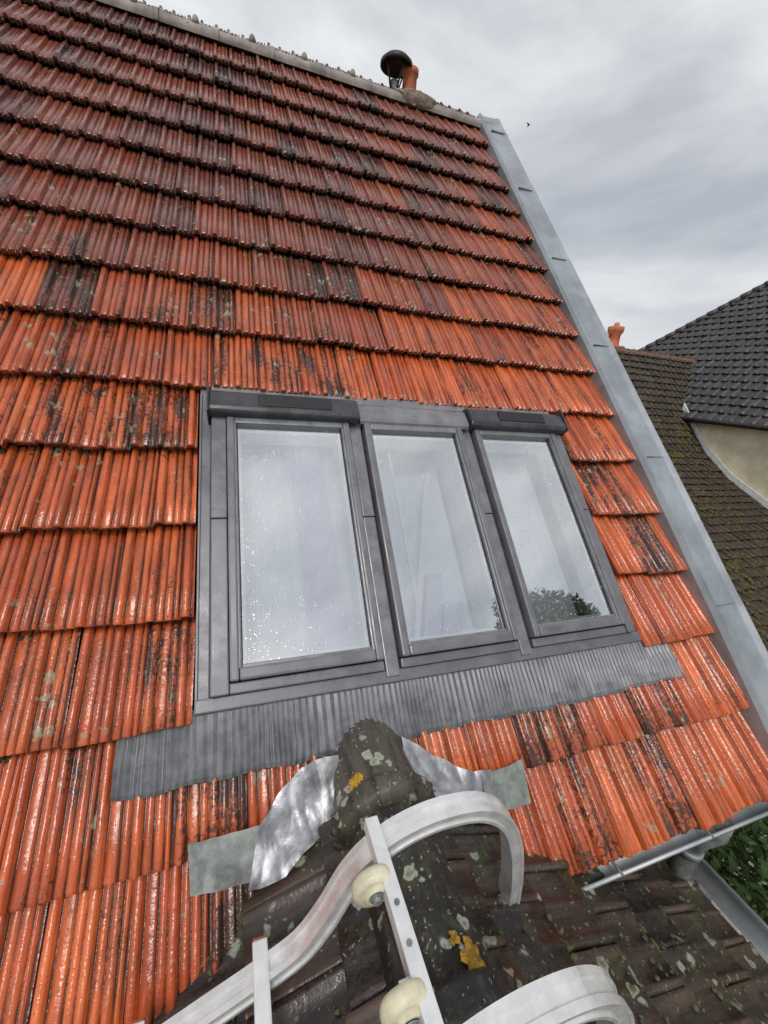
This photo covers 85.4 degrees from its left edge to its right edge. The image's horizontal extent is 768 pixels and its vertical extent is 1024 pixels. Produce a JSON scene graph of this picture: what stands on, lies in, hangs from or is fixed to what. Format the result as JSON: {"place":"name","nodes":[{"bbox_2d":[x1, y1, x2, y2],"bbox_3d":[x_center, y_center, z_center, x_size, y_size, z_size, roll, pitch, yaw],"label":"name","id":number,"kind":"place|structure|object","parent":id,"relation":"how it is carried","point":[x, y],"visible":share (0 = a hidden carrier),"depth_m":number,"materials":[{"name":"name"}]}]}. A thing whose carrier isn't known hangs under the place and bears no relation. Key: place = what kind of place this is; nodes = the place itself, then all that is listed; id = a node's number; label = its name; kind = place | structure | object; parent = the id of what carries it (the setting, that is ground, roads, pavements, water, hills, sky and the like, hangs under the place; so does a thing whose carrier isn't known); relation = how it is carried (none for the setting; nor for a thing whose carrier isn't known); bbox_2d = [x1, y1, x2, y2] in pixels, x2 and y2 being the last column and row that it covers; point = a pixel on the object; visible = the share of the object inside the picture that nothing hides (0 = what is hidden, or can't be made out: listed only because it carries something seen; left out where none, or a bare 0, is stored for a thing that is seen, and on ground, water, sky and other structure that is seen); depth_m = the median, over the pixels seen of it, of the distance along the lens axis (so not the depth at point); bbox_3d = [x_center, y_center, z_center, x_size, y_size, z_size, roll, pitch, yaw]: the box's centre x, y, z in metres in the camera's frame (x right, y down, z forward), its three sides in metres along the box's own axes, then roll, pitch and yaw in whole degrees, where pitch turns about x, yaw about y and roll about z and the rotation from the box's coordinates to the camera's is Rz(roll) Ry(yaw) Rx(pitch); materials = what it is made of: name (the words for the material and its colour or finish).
{"place":"outdoors","nodes":[
{"label":"outdoors","id":0,"kind":"place"},
{"bbox_2d":[0,0,213,709],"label":"roof deck","id":1,"kind":"structure","parent":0,"point":[116,112],"depth_m":2.61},
{"bbox_2d":[0,0,767,1023],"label":"roof tiles","id":2,"kind":"object","parent":1,"relation":"on","point":[128,930],"visible":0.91,"depth_m":1.92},
{"bbox_2d":[197,389,210,699],"bbox_3d":[-0.723,0.035,1.681,0.046,1.077,1.010,-1,18,-19],"label":"flashing","id":3,"kind":"object","parent":2,"relation":"attached to","point":[204,615],"visible":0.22,"depth_m":1.58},
{"bbox_2d":[194,394,201,700],"bbox_3d":[-0.732,0.079,1.651,0.008,1.014,0.952,-1,18,-19],"label":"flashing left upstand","id":4,"kind":"object","parent":3,"relation":"attached to","point":[197,593],"visible":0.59,"depth_m":1.57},
{"bbox_2d":[206,382,209,424],"bbox_3d":[-0.769,-0.472,1.823,0.009,0.190,0.188,-1,18,-19],"label":"shutter end","id":5,"kind":"object","parent":3,"relation":"attached to","point":[207,403],"visible":0.81,"depth_m":1.77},
{"bbox_2d":[210,519,229,697],"bbox_3d":[-0.607,0.339,1.540,0.059,0.543,0.517,-1,18,-19],"label":"frame","id":6,"kind":"object","parent":2,"relation":"on","point":[219,643],"visible":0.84,"depth_m":1.48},
{"bbox_2d":[211,416,227,522],"bbox_3d":[-0.705,-0.223,1.782,0.059,0.514,0.491,-1,18,-19],"label":"window frame cladding","id":7,"kind":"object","parent":6,"relation":"on","point":[219,500],"visible":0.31,"depth_m":1.70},
{"bbox_2d":[209,390,359,423],"bbox_3d":[-0.455,-0.490,1.944,0.663,0.104,0.188,-1,18,-19],"label":"shutter box","id":8,"kind":"object","parent":7,"relation":"on","point":[232,404],"visible":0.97,"depth_m":1.85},
{"bbox_2d":[258,394,331,409],"bbox_3d":[-0.403,-0.497,1.900,0.330,0.054,0.052,-1,18,-19],"label":"solar panel","id":9,"kind":"object","parent":8,"relation":"on","point":[293,402],"visible":1,"depth_m":1.89,"materials":[{"name":"glass"}]},
{"bbox_2d":[89,0,475,127],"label":"roof back","id":10,"kind":"structure","parent":2,"relation":"attached to","point":[245,52],"depth_m":3.43,"materials":[{"name":"ceramic"}]},
{"bbox_2d":[96,0,493,127],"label":"ridge tiles","id":11,"kind":"object","parent":2,"relation":"attached to","point":[214,33],"visible":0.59,"depth_m":3.42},
{"bbox_2d":[130,0,355,76],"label":"ridge knobs","id":12,"kind":"object","parent":11,"relation":"on","point":[194,19],"visible":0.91,"depth_m":3.36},
{"bbox_2d":[0,0,687,898],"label":"roof moss","id":13,"kind":"object","parent":2,"relation":"on","point":[188,390],"visible":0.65,"depth_m":2.06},
{"bbox_2d":[211,386,548,413],"bbox_3d":[0.099,-0.559,2.235,1.898,0.080,0.081,-1,18,-19],"label":"hood back strip","id":14,"kind":"object","parent":2,"relation":"attached to","point":[399,403],"visible":0.22,"depth_m":2.17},
{"bbox_2d":[387,58,390,85],"bbox_3d":[0.047,-4.090,3.867,0.078,0.210,0.015,-12,24,-44],"label":"cowl leg","id":15,"kind":"object","parent":2,"relation":"on","point":[388,71],"visible":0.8,"depth_m":3.86,"materials":[{"name":"metal"}]},
{"bbox_2d":[380,50,412,78],"bbox_3d":[0.119,-4.215,3.885,0.304,0.109,0.304,-1,18,-19],"label":"flue cowl","id":16,"kind":"object","parent":15,"relation":"on","point":[396,58],"visible":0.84,"depth_m":3.89,"materials":[{"name":"metal"}]},
{"bbox_2d":[110,641,682,801],"bbox_3d":[0.308,0.733,1.646,2.375,0.161,0.158,-1,18,-19],"label":"lead apron","id":17,"kind":"object","parent":2,"relation":"on","point":[219,745],"visible":0.92,"depth_m":1.52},
{"bbox_2d":[358,404,468,429],"bbox_3d":[0.143,-0.498,2.168,0.597,0.087,0.170,-1,18,-19],"label":"top hood","id":18,"kind":"object","parent":2,"relation":"attached to","point":[392,415],"visible":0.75,"depth_m":2.11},
{"bbox_2d":[385,87,442,117],"bbox_3d":[0.274,-3.882,3.944,0.646,0.178,0.297,-1,18,-19],"label":"chimney mortar","id":19,"kind":"object","parent":2,"relation":"on","point":[419,98],"visible":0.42,"depth_m":3.84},
{"bbox_2d":[389,78,398,87],"bbox_3d":[0.090,-3.971,3.958,0.086,0.198,0.086,-1,18,-19],"label":"flue pipe","id":20,"kind":"object","parent":19,"relation":"attached to","point":[394,81],"visible":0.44,"depth_m":3.90,"materials":[{"name":"metal"}]},
{"bbox_2d":[402,64,418,89],"bbox_3d":[0.238,-4.035,3.989,0.158,0.327,0.158,-1,18,-19],"label":"chimney pot","id":21,"kind":"object","parent":19,"relation":"on","point":[410,74],"visible":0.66,"depth_m":3.91,"materials":[{"name":"ceramic"}]},
{"bbox_2d":[194,631,641,714],"bbox_3d":[0.301,0.633,1.714,1.973,0.077,0.078,-1,18,-19],"label":"flashing bottom","id":22,"kind":"object","parent":2,"relation":"attached to","point":[227,702],"visible":0.91,"depth_m":1.58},
{"bbox_2d":[477,113,504,133],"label":"verge flashing","id":23,"kind":"object","parent":2,"relation":"attached to","point":[498,126],"visible":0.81,"depth_m":4.10,"materials":[{"name":"metal"}]},
{"bbox_2d":[481,759,530,809],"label":"metal flashing","id":24,"kind":"object","parent":2,"relation":"on","point":[507,786],"visible":0.87,"depth_m":1.51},
{"bbox_2d":[481,127,533,194],"bbox_3d":[1.135,-3.244,3.952,0.248,0.845,0.809,-1,18,-19],"label":"verge flashing","id":25,"kind":"object","parent":2,"relation":"attached to","point":[500,150],"visible":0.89,"depth_m":3.86,"materials":[{"name":"metal"}]},
{"bbox_2d":[462,408,565,433],"bbox_3d":[0.728,-0.516,2.361,0.617,0.104,0.188,-1,18,-19],"label":"shutter box","id":26,"kind":"object","parent":2,"relation":"attached to","point":[480,419],"visible":0.86,"depth_m":2.27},
{"bbox_2d":[497,411,544,422],"bbox_3d":[0.764,-0.523,2.312,0.297,0.054,0.052,-1,18,-19],"label":"solar panel","id":27,"kind":"object","parent":26,"relation":"attached to","point":[520,417],"visible":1,"depth_m":2.30,"materials":[{"name":"glass"}]},
{"bbox_2d":[507,184,567,258],"bbox_3d":[1.282,-2.408,3.587,0.248,0.845,0.809,-1,18,-19],"label":"verge flashing","id":28,"kind":"object","parent":2,"relation":"attached to","point":[533,218],"visible":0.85,"depth_m":3.50,"materials":[{"name":"metal"}]},
{"bbox_2d":[555,434,587,509],"bbox_3d":[1.012,-0.260,2.389,0.046,0.514,0.491,-1,18,-19],"label":"window frame cladding","id":29,"kind":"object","parent":2,"relation":"attached to","point":[572,473],"visible":0.23,"depth_m":2.31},
{"bbox_2d":[538,254,611,347],"bbox_3d":[1.429,-1.571,3.223,0.248,0.845,0.809,-1,18,-19],"label":"verge flashing","id":30,"kind":"object","parent":2,"relation":"attached to","point":[576,307],"visible":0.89,"depth_m":3.13,"materials":[{"name":"metal"}]},
{"bbox_2d":[579,340,665,454],"bbox_3d":[1.576,-0.735,2.858,0.248,0.845,0.809,-1,18,-19],"label":"verge flashing","id":31,"kind":"object","parent":2,"relation":"attached to","point":[630,420],"visible":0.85,"depth_m":2.76,"materials":[{"name":"metal"}]},
{"bbox_2d":[626,452,738,602],"bbox_3d":[1.723,0.101,2.494,0.248,0.845,0.809,-1,18,-19],"label":"verge flashing","id":32,"kind":"object","parent":2,"relation":"attached to","point":[705,577],"visible":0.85,"depth_m":2.39,"materials":[{"name":"metal"}]},
{"bbox_2d":[698,597,767,754],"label":"verge flashing","id":33,"kind":"object","parent":2,"relation":"attached to","point":[737,643],"visible":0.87,"depth_m":2.12,"materials":[{"name":"metal"}]},
{"bbox_3d":[-0.583,0.102,1.685,0.026,0.821,0.775,-1,18,-19],"label":"inner frame","id":34,"kind":"object","parent":2,"relation":"attached to","visible":0},
{"bbox_2d":[227,416,239,682],"bbox_3d":[-0.600,0.088,1.648,0.030,0.878,0.830,-1,18,-19],"label":"sash","id":35,"kind":"object","parent":34,"relation":"attached to","point":[233,612],"visible":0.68,"depth_m":1.55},
{"bbox_2d":[234,422,241,669],"bbox_3d":[-0.590,0.084,1.658,0.021,0.828,0.782,-1,18,-19],"label":"sash bead","id":36,"kind":"object","parent":35,"relation":"attached to","point":[238,581],"visible":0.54,"depth_m":1.57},
{"bbox_2d":[236,426,242,663],"bbox_3d":[-0.580,0.094,1.668,0.005,0.793,0.748,-1,18,-19],"label":"seal","id":37,"kind":"object","parent":34,"relation":"attached to","point":[239,548],"visible":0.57,"depth_m":1.59,"materials":[{"name":"rubber"}]},
{"bbox_3d":[0.002,0.089,1.892,0.026,0.821,0.775,-1,18,-19],"label":"inner frame","id":38,"kind":"object","parent":2,"relation":"attached to","visible":0},
{"bbox_2d":[360,423,409,658],"bbox_3d":[-0.015,0.075,1.855,0.030,0.878,0.830,-1,18,-19],"label":"sash","id":39,"kind":"object","parent":38,"relation":"attached to","point":[398,623],"visible":0.74,"depth_m":1.77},
{"bbox_2d":[371,430,409,644],"bbox_3d":[-0.005,0.072,1.865,0.021,0.828,0.782,-1,18,-19],"label":"sash bead","id":40,"kind":"object","parent":39,"relation":"attached to","point":[390,541],"visible":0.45,"depth_m":1.79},
{"bbox_3d":[0.997,0.068,2.244,0.026,0.821,0.775,-1,18,-19],"label":"inner frame","id":41,"kind":"object","parent":2,"relation":"attached to","visible":0},
{"bbox_2d":[547,440,612,613],"bbox_3d":[1.005,0.060,2.228,0.005,0.793,0.748,-1,18,-19],"label":"seal","id":42,"kind":"object","parent":41,"relation":"attached to","point":[580,529],"visible":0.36,"depth_m":2.17,"materials":[{"name":"rubber"}]},
{"bbox_2d":[550,433,626,626],"bbox_3d":[1.034,0.052,2.225,0.030,0.878,0.830,-1,18,-19],"label":"sash","id":43,"kind":"object","parent":41,"relation":"attached to","point":[616,603],"visible":0.26,"depth_m":2.14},
{"bbox_2d":[548,438,617,615],"bbox_3d":[1.019,0.050,2.227,0.021,0.828,0.782,-1,18,-19],"label":"sash bead","id":44,"kind":"object","parent":43,"relation":"attached to","point":[596,564],"visible":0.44,"depth_m":2.16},
{"bbox_3d":[-0.151,0.093,1.838,0.026,0.821,0.775,-1,18,-19],"label":"inner frame","id":45,"kind":"object","parent":2,"relation":"attached to","visible":0},
{"bbox_2d":[340,431,370,646],"bbox_3d":[-0.143,0.085,1.822,0.005,0.793,0.748,-1,18,-19],"label":"seal","id":46,"kind":"object","parent":45,"relation":"attached to","point":[355,543],"visible":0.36,"depth_m":1.75,"materials":[{"name":"rubber"}]},
{"bbox_3d":[0.425,0.080,2.042,0.026,0.821,0.775,-1,18,-19],"label":"inner frame","id":47,"kind":"object","parent":2,"relation":"attached to","visible":0},
{"bbox_2d":[453,436,505,628],"bbox_3d":[0.433,0.072,2.026,0.005,0.793,0.748,-1,18,-19],"label":"seal","id":48,"kind":"object","parent":47,"relation":"attached to","point":[480,534],"visible":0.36,"depth_m":1.96,"materials":[{"name":"rubber"}]},
{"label":"flashing","id":49,"kind":"object","parent":2,"relation":"attached to","visible":0},
{"bbox_2d":[554,409,568,436],"bbox_3d":[1.027,-0.511,2.458,0.009,0.190,0.188,-1,18,-19],"label":"shutter end","id":50,"kind":"object","parent":49,"relation":"attached to","point":[559,413],"visible":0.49,"depth_m":2.42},
{"bbox_2d":[588,509,635,631],"bbox_3d":[1.121,0.038,2.306,0.008,1.014,0.952,-1,18,-19],"label":"flashing right upstand","id":51,"kind":"object","parent":49,"relation":"attached to","point":[613,573],"visible":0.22,"depth_m":2.15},
{"bbox_2d":[349,423,373,516],"bbox_3d":[-0.128,-0.235,1.997,0.054,0.507,0.482,-1,18,-19],"label":"window frame cladding","id":52,"kind":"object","parent":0,"point":[362,475],"visible":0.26,"depth_m":1.93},
{"bbox_2d":[213,54,515,366],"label":"roof deck top","id":53,"kind":"structure","parent":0,"point":[295,133],"depth_m":3.04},
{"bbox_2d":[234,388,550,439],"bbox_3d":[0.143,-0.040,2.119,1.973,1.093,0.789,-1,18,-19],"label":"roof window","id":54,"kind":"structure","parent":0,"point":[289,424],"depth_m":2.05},
{"bbox_2d":[138,0,767,349],"label":"sky","id":55,"kind":"structure","parent":0,"point":[644,150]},
{"bbox_2d":[153,789,767,1023],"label":"bay roof tiles","id":56,"kind":"object","parent":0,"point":[341,969],"visible":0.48,"depth_m":1.24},
{"bbox_2d":[248,755,338,890],"bbox_3d":[-0.270,0.948,1.294,0.349,0.216,0.145,-10,23,-39],"label":"ridge flashing","id":57,"kind":"object","parent":56,"relation":"on","point":[302,810],"visible":0.96,"depth_m":1.29,"materials":[{"name":"silver metal"}]},
{"bbox_2d":[188,825,263,896],"bbox_3d":[-0.454,1.012,1.205,0.210,0.102,0.092,-1,18,-19],"label":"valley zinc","id":58,"kind":"object","parent":57,"relation":"on","point":[220,863],"visible":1,"depth_m":1.20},
{"bbox_2d":[349,771,362,791],"bbox_3d":[-0.087,0.841,1.297,0.045,0.038,0.053,-1,18,-19],"label":"lichen patch","id":59,"kind":"object","parent":56,"relation":"on","point":[355,780],"visible":0.95,"depth_m":1.29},
{"bbox_2d":[329,718,516,1023],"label":"bay ridge tiles","id":60,"kind":"object","parent":56,"relation":"on","point":[391,784],"visible":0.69,"depth_m":1.05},
{"bbox_2d":[129,791,634,1023],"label":"roof ladder","id":61,"kind":"object","parent":60,"relation":"on","point":[364,875],"visible":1,"depth_m":0.95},
{"bbox_2d":[401,736,490,796],"bbox_3d":[0.239,0.943,1.463,0.376,0.231,0.123,5,17,-1],"label":"ridge flashing","id":62,"kind":"object","parent":56,"relation":"attached to","point":[443,776],"visible":0.6,"depth_m":1.47,"materials":[{"name":"silver metal"}]},
{"bbox_2d":[449,930,460,945],"bbox_3d":[0.158,0.962,0.941,0.030,0.014,0.029,-1,18,-19],"label":"lichen patch","id":63,"kind":"object","parent":56,"relation":"on","point":[454,938],"visible":1,"depth_m":0.94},
{"bbox_2d":[460,935,485,969],"bbox_3d":[0.193,0.984,0.919,0.059,0.027,0.078,-1,18,-19],"label":"lichen patch","id":64,"kind":"object","parent":56,"relation":"on","point":[471,958],"visible":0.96,"depth_m":0.92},
{"bbox_2d":[187,828,767,1023],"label":"moss","id":65,"kind":"object","parent":56,"relation":"on","point":[575,958],"visible":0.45,"depth_m":1.24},
{"bbox_2d":[582,802,767,890],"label":"gutter","id":66,"kind":"object","parent":56,"relation":"attached to","point":[690,839],"visible":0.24,"depth_m":1.69,"materials":[{"name":"metal"}]},
{"bbox_2d":[611,860,623,876],"bbox_3d":[0.868,1.329,1.588,0.010,0.007,0.109,-1,18,-19],"label":"gutter bracket","id":67,"kind":"object","parent":66,"relation":"on","point":[617,868],"visible":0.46,"depth_m":1.56,"materials":[{"name":"metal"}]},
{"bbox_2d":[667,819,733,901],"bbox_3d":[1.440,1.590,1.904,0.191,0.520,0.111,13,19,23],"label":"downpipe","id":68,"kind":"object","parent":56,"relation":"attached to","point":[681,867],"visible":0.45,"depth_m":1.89,"materials":[{"name":"metal"}]},
{"bbox_2d":[680,851,704,862],"bbox_3d":[1.404,1.543,1.916,0.112,0.033,0.112,-1,18,-19],"label":"downpipe collar","id":69,"kind":"object","parent":68,"relation":"attached to","point":[690,857],"visible":0.36,"depth_m":1.87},
{"bbox_2d":[693,859,767,960],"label":"bay gutter","id":70,"kind":"object","parent":56,"relation":"attached to","point":[750,924],"depth_m":1.94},
{"bbox_2d":[711,900,767,962],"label":"bay eave edge","id":71,"kind":"object","parent":56,"relation":"attached to","point":[731,923],"depth_m":1.85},
{"bbox_2d":[462,429,491,513],"bbox_3d":[0.449,-0.248,2.201,0.054,0.507,0.482,-1,18,-19],"label":"window frame cladding","id":72,"kind":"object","parent":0,"point":[477,474],"visible":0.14,"depth_m":2.13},
{"bbox_2d":[430,129,613,461],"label":"roof deck","id":73,"kind":"structure","parent":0,"point":[483,206],"depth_m":3.53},
{"bbox_2d":[607,326,624,344],"bbox_3d":[5.667,-4.305,10.244,0.379,0.478,0.380,-1,18,-19],"label":"chimney pot","id":74,"kind":"object","parent":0,"point":[615,333],"visible":0.84,"depth_m":10.12,"materials":[{"name":"ceramic"}]},
{"bbox_2d":[620,359,767,600],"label":"roof deck","id":75,"kind":"structure","parent":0,"point":[697,464],"depth_m":9.07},
{"bbox_2d":[614,347,767,651],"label":"brown roof","id":76,"kind":"structure","parent":75,"relation":"on","point":[647,386],"depth_m":8.46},
{"bbox_2d":[615,348,694,363],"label":"ridge tiles","id":77,"kind":"object","parent":76,"relation":"attached to","point":[669,357],"visible":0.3,"depth_m":10.24,"materials":[{"name":"ceramic"}]},
{"bbox_2d":[656,416,767,635],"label":"roof moss","id":78,"kind":"object","parent":76,"relation":"on","point":[702,507],"visible":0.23,"depth_m":7.47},
{"bbox_2d":[682,403,767,508],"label":"wall flashing","id":79,"kind":"object","parent":76,"relation":"attached to","point":[741,484],"depth_m":8.96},
{"bbox_2d":[752,886,767,915],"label":"ground","id":80,"kind":"structure","parent":0,"point":[756,906],"depth_m":6.61,"materials":[{"name":"green plant"}]},
{"bbox_2d":[688,422,767,511],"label":"cream walls","id":81,"kind":"structure","parent":80,"relation":"on","point":[741,454],"depth_m":8.70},
{"bbox_2d":[672,295,767,416],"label":"grey roof deck","id":82,"kind":"structure","parent":81,"relation":"on","point":[736,352],"depth_m":10.22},
{"bbox_2d":[645,286,767,425],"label":"grey roof","id":83,"kind":"structure","parent":82,"relation":"on","point":[711,366],"depth_m":9.98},
{"bbox_2d":[638,281,767,350],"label":"hip tiles","id":84,"kind":"object","parent":83,"relation":"on","point":[718,308],"visible":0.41,"depth_m":11.59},
{"bbox_2d":[680,417,767,430],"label":"eave gutter","id":85,"kind":"object","parent":82,"relation":"attached to","point":[730,424],"depth_m":8.75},
{"bbox_2d":[703,816,767,924],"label":"garden tree","id":86,"kind":"object","parent":80,"relation":"on","point":[732,851],"visible":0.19,"depth_m":3.13,"materials":[{"name":"green plant"}]},
{"bbox_2d":[717,820,767,894],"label":"front wall","id":87,"kind":"structure","parent":80,"relation":"on","point":[750,863],"depth_m":6.35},
{"bbox_3d":[0.060,0.277,2.386,1.840,1.520,1.512,-1,18,-19],"label":"room lining","id":88,"kind":"object","parent":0,"visible":0},
{"bbox_2d":[229,661,384,694],"bbox_3d":[-0.273,0.609,1.527,0.551,0.094,0.098,-1,18,-19],"label":"frame bottom","id":89,"kind":"object","parent":88,"relation":"on","point":[285,680],"visible":0.84,"depth_m":1.47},
{"bbox_3d":[-0.288,0.551,1.567,0.431,0.087,0.090,-1,18,-19],"label":"inner frame","id":90,"kind":"object","parent":89,"relation":"on","visible":0},
{"bbox_2d":[240,649,375,681],"bbox_3d":[-0.273,0.562,1.525,0.484,0.104,0.107,-1,18,-19],"label":"sash bottom","id":91,"kind":"object","parent":90,"relation":"on","point":[262,671],"visible":0.93,"depth_m":1.47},
{"bbox_2d":[236,426,369,663],"bbox_3d":[-0.349,0.072,1.710,0.472,0.738,0.689,-1,18,-19],"label":"glass","id":92,"kind":"object","parent":91,"relation":"on","point":[301,591],"visible":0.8,"depth_m":1.68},
{"bbox_2d":[242,647,371,666],"bbox_3d":[-0.280,0.543,1.542,0.467,0.076,0.080,-1,18,-19],"label":"sash bottom bead","id":93,"kind":"object","parent":91,"relation":"attached to","point":[303,657],"visible":0.5,"depth_m":1.49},
{"bbox_2d":[398,641,519,667],"bbox_3d":[0.307,0.596,1.732,0.541,0.094,0.098,-1,18,-19],"label":"frame bottom","id":94,"kind":"object","parent":88,"relation":"on","point":[452,655],"visible":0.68,"depth_m":1.68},
{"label":"inner frame","id":95,"kind":"object","parent":94,"relation":"on","visible":0},
{"bbox_2d":[404,631,513,657],"bbox_3d":[0.307,0.550,1.730,0.474,0.104,0.107,-1,18,-19],"label":"sash bottom","id":96,"kind":"object","parent":95,"relation":"on","point":[432,647],"visible":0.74,"depth_m":1.68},
{"bbox_2d":[372,432,504,641],"bbox_3d":[0.231,0.059,1.915,0.462,0.738,0.689,-1,18,-19],"label":"glass","id":97,"kind":"object","parent":96,"relation":"on","point":[445,581],"visible":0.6,"depth_m":1.89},
{"bbox_2d":[409,628,507,643],"bbox_3d":[0.301,0.531,1.747,0.457,0.076,0.080,-1,18,-19],"label":"sash bottom bead","id":98,"kind":"object","parent":96,"relation":"on","point":[454,636],"visible":0.54,"depth_m":1.70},
{"bbox_2d":[529,625,625,647],"bbox_3d":[0.883,0.584,1.936,0.535,0.094,0.098,-1,18,-19],"label":"frame bottom","id":99,"kind":"object","parent":88,"relation":"on","point":[564,638],"visible":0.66,"depth_m":1.88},
{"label":"inner frame","id":100,"kind":"object","parent":99,"relation":"on","visible":0},
{"bbox_2d":[529,616,621,639],"bbox_3d":[0.882,0.537,1.933,0.467,0.104,0.107,-1,18,-19],"label":"sash bottom","id":101,"kind":"object","parent":100,"relation":"on","point":[573,627],"visible":0.71,"depth_m":1.88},
{"bbox_2d":[482,437,610,623],"bbox_3d":[0.806,0.047,2.119,0.455,0.738,0.689,-1,18,-19],"label":"glass","id":102,"kind":"object","parent":101,"relation":"on","point":[561,579],"visible":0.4,"depth_m":2.09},
{"bbox_2d":[538,614,614,626],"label":"sash bottom bead","id":103,"kind":"object","parent":101,"relation":"on","point":[574,620],"visible":0.41,"depth_m":1.90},
{"bbox_2d":[584,510,634,632],"bbox_3d":[1.110,0.302,2.147,0.046,0.543,0.517,-1,18,-19],"label":"frame","id":104,"kind":"object","parent":88,"relation":"on","point":[629,626],"visible":0.37,"depth_m":2.08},
{"bbox_3d":[0.463,0.118,2.183,0.092,1.018,0.974,-1,18,-19],"label":"inner post","id":105,"kind":"object","parent":88,"relation":"on","visible":0},
{"bbox_2d":[456,428,519,642],"bbox_3d":[0.461,0.065,2.023,0.030,0.878,0.830,-1,18,-19],"label":"sash","id":106,"kind":"object","parent":105,"relation":"attached to","point":[500,581],"visible":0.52,"depth_m":1.94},
{"bbox_2d":[454,434,510,630],"bbox_3d":[0.447,0.062,2.025,0.021,0.828,0.782,-1,18,-19],"label":"sash bead","id":107,"kind":"object","parent":106,"relation":"attached to","point":[501,604],"visible":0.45,"depth_m":1.95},
{"bbox_2d":[470,429,540,638],"bbox_3d":[0.563,0.063,2.059,0.030,0.878,0.830,-1,18,-19],"label":"sash","id":108,"kind":"object","parent":105,"relation":"attached to","point":[522,596],"visible":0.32,"depth_m":1.98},
{"bbox_2d":[481,437,537,623],"bbox_3d":[0.573,0.059,2.070,0.021,0.828,0.782,-1,18,-19],"label":"sash bead","id":109,"kind":"object","parent":108,"relation":"attached to","point":[509,530],"visible":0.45,"depth_m":2.00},
{"bbox_2d":[485,514,531,654],"bbox_3d":[0.549,0.330,1.953,0.054,0.547,0.519,-1,18,-19],"label":"mullion cover","id":110,"kind":"object","parent":105,"relation":"attached to","point":[524,645],"visible":0.38,"depth_m":1.89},
{"bbox_3d":[-0.114,0.131,1.979,0.092,1.018,0.974,-1,18,-19],"label":"inner post","id":111,"kind":"object","parent":88,"relation":"on","visible":0},
{"bbox_2d":[342,422,383,662],"bbox_3d":[-0.114,0.077,1.820,0.030,0.878,0.830,-1,18,-19],"label":"sash","id":112,"kind":"object","parent":111,"relation":"attached to","point":[367,568],"visible":0.42,"depth_m":1.73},
{"bbox_2d":[341,425,374,649],"bbox_3d":[-0.129,0.074,1.821,0.021,0.828,0.782,-1,18,-19],"label":"sash bead","id":113,"kind":"object","parent":112,"relation":"attached to","point":[358,548],"visible":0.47,"depth_m":1.74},
{"bbox_2d":[363,517,399,676],"bbox_3d":[-0.028,0.342,1.749,0.054,0.547,0.519,-1,18,-19],"label":"mullion cover","id":114,"kind":"object","parent":111,"relation":"attached to","point":[391,663],"visible":0.63,"depth_m":1.69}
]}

